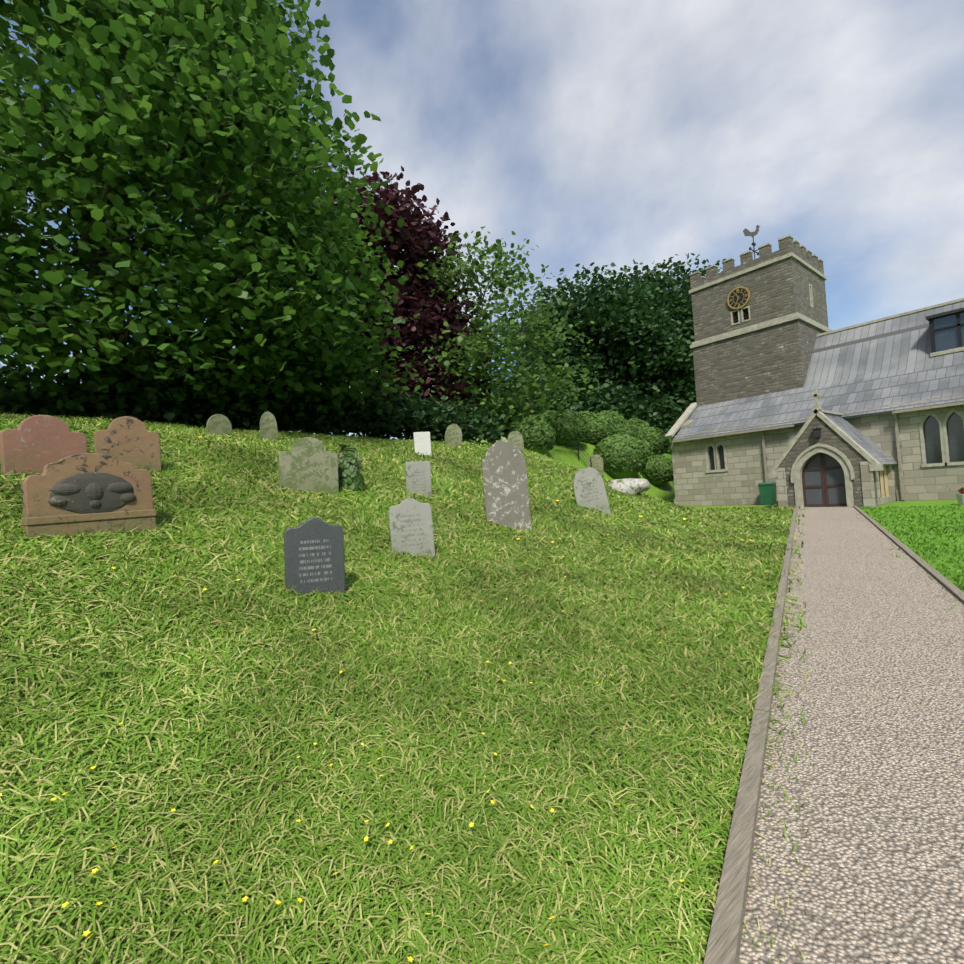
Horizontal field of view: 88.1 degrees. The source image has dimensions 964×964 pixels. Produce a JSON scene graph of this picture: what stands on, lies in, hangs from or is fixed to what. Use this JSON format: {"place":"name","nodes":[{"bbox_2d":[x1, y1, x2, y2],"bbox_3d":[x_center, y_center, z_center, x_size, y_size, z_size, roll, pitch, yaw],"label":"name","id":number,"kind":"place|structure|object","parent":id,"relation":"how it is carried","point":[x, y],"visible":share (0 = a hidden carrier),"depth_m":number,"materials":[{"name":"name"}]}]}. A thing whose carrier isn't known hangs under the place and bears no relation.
{"place":"outdoors","nodes":[
{"label":"outdoors","id":0,"kind":"place"},
{"bbox_2d":[0,412,963,963],"bbox_3d":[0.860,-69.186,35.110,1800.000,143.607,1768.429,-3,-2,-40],"label":"ground","id":1,"kind":"structure","parent":0,"point":[562,453],"depth_m":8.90,"materials":[{"name":"green plant"}]},
{"bbox_2d":[0,415,87,478],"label":"gravestone","id":2,"kind":"object","parent":1,"relation":"on","point":[36,443],"visible":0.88,"depth_m":6.34,"materials":[{"name":"stone"}]},
{"bbox_2d":[22,453,155,540],"bbox_3d":[-4.104,0.255,5.262,0.255,1.113,1.096,-7,-2,40],"label":"gravestone","id":3,"kind":"object","parent":1,"relation":"on","point":[71,495],"visible":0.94,"depth_m":5.16,"materials":[{"name":"brown stone"}]},
{"bbox_2d":[94,416,161,474],"bbox_3d":[-5.280,-0.432,7.454,0.798,1.090,0.130,-2,-2,-43],"label":"gravestone","id":4,"kind":"object","parent":1,"relation":"on","point":[133,441],"visible":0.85,"depth_m":7.43,"materials":[{"name":"brown stone"}]},
{"bbox_2d":[0,0,403,417],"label":"tree","id":5,"kind":"object","parent":1,"relation":"on","point":[91,152],"visible":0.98,"depth_m":11.88,"materials":[{"name":"green plant"}]},
{"bbox_2d":[206,414,231,436],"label":"gravestone","id":6,"kind":"object","parent":1,"relation":"on","point":[218,424],"visible":0.69,"depth_m":11.05,"materials":[{"name":"stone"}]},
{"bbox_2d":[10,0,431,427],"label":"tree","id":7,"kind":"object","parent":1,"relation":"on","point":[325,379],"visible":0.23,"depth_m":16.98,"materials":[{"name":"green plant"}]},
{"bbox_2d":[0,358,512,442],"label":"hedge","id":8,"kind":"object","parent":1,"relation":"on","point":[401,416],"visible":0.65,"depth_m":16.66,"materials":[{"name":"green plant"}]},
{"bbox_2d":[260,412,278,441],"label":"gravestone","id":9,"kind":"object","parent":1,"relation":"on","point":[268,427],"visible":0.69,"depth_m":12.21,"materials":[{"name":"stone"}]},
{"bbox_2d":[278,437,338,496],"bbox_3d":[-2.983,-0.157,8.603,0.964,1.230,0.120,-1,-4,-26],"label":"gravestone","id":10,"kind":"object","parent":1,"relation":"on","point":[310,464],"visible":0.81,"depth_m":8.56,"materials":[{"name":"stone"}]},
{"bbox_2d":[284,517,344,595],"bbox_3d":[-1.738,0.898,5.194,0.589,1.065,0.090,-1,-2,-25],"label":"gravestone","id":11,"kind":"object","parent":1,"relation":"on","point":[313,553],"visible":0.79,"depth_m":5.16,"materials":[{"name":"grey stone"}]},
{"bbox_2d":[338,447,362,490],"bbox_3d":[-2.427,-0.109,9.151,0.440,1.070,0.110,-3,-2,-20],"label":"gravestone","id":12,"kind":"object","parent":1,"relation":"on","point":[341,454],"visible":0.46,"depth_m":9.10,"materials":[{"name":"stone"}]},
{"bbox_2d":[337,444,364,492],"bbox_3d":[-2.460,-0.227,9.152,0.581,0.956,0.300,-3,-1,-16],"label":"ivy on stones","id":13,"kind":"object","parent":1,"relation":"on","point":[349,475],"visible":0.81,"depth_m":9.07,"materials":[{"name":"green plant"}]},
{"bbox_2d":[241,164,502,438],"bbox_3d":[-6.482,-9.408,29.736,14.442,16.971,12.955,-3,-2,-40],"label":"copper beech tree","id":14,"kind":"object","parent":1,"relation":"on","point":[416,235],"visible":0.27,"depth_m":26.83,"materials":[{"name":"plant"}]},
{"bbox_2d":[0,426,759,961],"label":"buttercups","id":15,"kind":"object","parent":1,"relation":"on","point":[300,900],"visible":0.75,"depth_m":2.40,"materials":[{"name":"yellow plant"}]},
{"bbox_2d":[389,498,435,557],"bbox_3d":[-0.986,0.766,7.046,0.600,1.096,0.090,-4,-3,-14],"label":"gravestone","id":16,"kind":"object","parent":1,"relation":"on","point":[411,525],"visible":0.75,"depth_m":7.01,"materials":[{"name":"stone"}]},
{"bbox_2d":[405,461,431,498],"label":"gravestone","id":17,"kind":"object","parent":1,"relation":"on","point":[418,477],"visible":0.69,"depth_m":10.15,"materials":[{"name":"stone"}]},
{"bbox_2d":[413,432,431,455],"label":"gravestone","id":18,"kind":"object","parent":1,"relation":"on","point":[422,442],"visible":0.83,"depth_m":14.70,"materials":[{"name":"stone"}]},
{"bbox_2d":[444,424,461,447],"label":"gravestone","id":19,"kind":"object","parent":1,"relation":"on","point":[453,434],"visible":0.73,"depth_m":18.64,"materials":[{"name":"stone"}]},
{"bbox_2d":[409,226,599,442],"bbox_3d":[0.829,-7.843,27.762,9.877,12.520,8.888,-3,-2,-40],"label":"tree","id":20,"kind":"object","parent":1,"relation":"on","point":[490,345],"visible":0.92,"depth_m":26.55,"materials":[{"name":"green plant"}]},
{"bbox_2d":[482,439,531,529],"bbox_3d":[0.469,0.164,9.725,0.855,1.996,0.140,-5,-3,0],"label":"gravestone","id":21,"kind":"object","parent":1,"relation":"on","point":[505,482],"visible":0.71,"depth_m":9.66,"materials":[{"name":"stone"}]},
{"bbox_2d":[507,431,523,453],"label":"gravestone","id":22,"kind":"object","parent":1,"relation":"on","point":[515,438],"visible":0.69,"depth_m":20.95,"materials":[{"name":"stone"}]},
{"bbox_2d":[566,439,591,467],"bbox_3d":[4.254,-1.800,30.933,0.054,4.029,5.743,-2,-2,-45],"label":"iron railing fence","id":23,"kind":"object","parent":1,"relation":"on","point":[580,453],"visible":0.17,"depth_m":29.46,"materials":[{"name":"metal"}]},
{"bbox_2d":[453,253,725,442],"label":"tree","id":24,"kind":"object","parent":1,"relation":"on","point":[668,286],"visible":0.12,"depth_m":50.99,"materials":[{"name":"green plant"}]},
{"bbox_2d":[507,408,673,485],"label":"bushes","id":25,"kind":"object","parent":1,"relation":"on","point":[625,448],"visible":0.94,"depth_m":30.13,"materials":[{"name":"green plant"}]},
{"bbox_2d":[487,262,694,441],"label":"tree","id":26,"kind":"object","parent":1,"relation":"on","point":[625,315],"visible":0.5,"depth_m":46.41,"materials":[{"name":"green plant"}]},
{"bbox_2d":[574,467,610,515],"bbox_3d":[2.891,0.325,13.256,0.803,1.424,0.130,-13,-7,15],"label":"gravestone","id":27,"kind":"object","parent":1,"relation":"on","point":[589,489],"visible":0.85,"depth_m":13.21,"materials":[{"name":"grey stone"}]},
{"bbox_2d":[587,454,603,475],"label":"gravestone","id":28,"kind":"object","parent":1,"relation":"on","point":[597,461],"visible":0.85,"depth_m":29.43,"materials":[{"name":"stone"}]},
{"bbox_2d":[608,478,649,494],"bbox_3d":[5.215,0.169,17.883,1.653,0.673,0.880,-12,5,-2],"label":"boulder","id":29,"kind":"object","parent":1,"relation":"on","point":[630,486],"visible":0.65,"depth_m":17.59,"materials":[{"name":"white stone"}]},
{"bbox_2d":[758,482,777,504],"bbox_3d":[13.276,0.550,23.140,0.650,1.075,0.845,-5,-2,43],"label":"wheelie bin","id":30,"kind":"object","parent":1,"relation":"on","point":[767,491],"visible":0.81,"depth_m":22.89,"materials":[{"name":"plastic"}]},
{"bbox_2d":[665,225,963,507],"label":"church","id":31,"kind":"structure","parent":1,"relation":"on","point":[800,403],"depth_m":23.95,"materials":[{"name":"stone"}]},
{"bbox_2d":[704,506,963,963],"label":"path edging","id":32,"kind":"object","parent":1,"relation":"on","point":[726,930],"visible":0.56,"depth_m":2.51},
{"bbox_2d":[956,487,963,504],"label":"flower tub","id":33,"kind":"object","parent":1,"relation":"on","point":[960,497],"visible":1,"depth_m":16.30,"materials":[{"name":"grey"}]},
{"bbox_2d":[0,0,963,439],"label":"sky","id":34,"kind":"structure","parent":0,"point":[600,132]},
{"bbox_2d":[739,506,963,963],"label":"gravel path","id":35,"kind":"structure","parent":0,"point":[880,738],"depth_m":2.84,"materials":[{"name":"beige gravel"}]}
]}

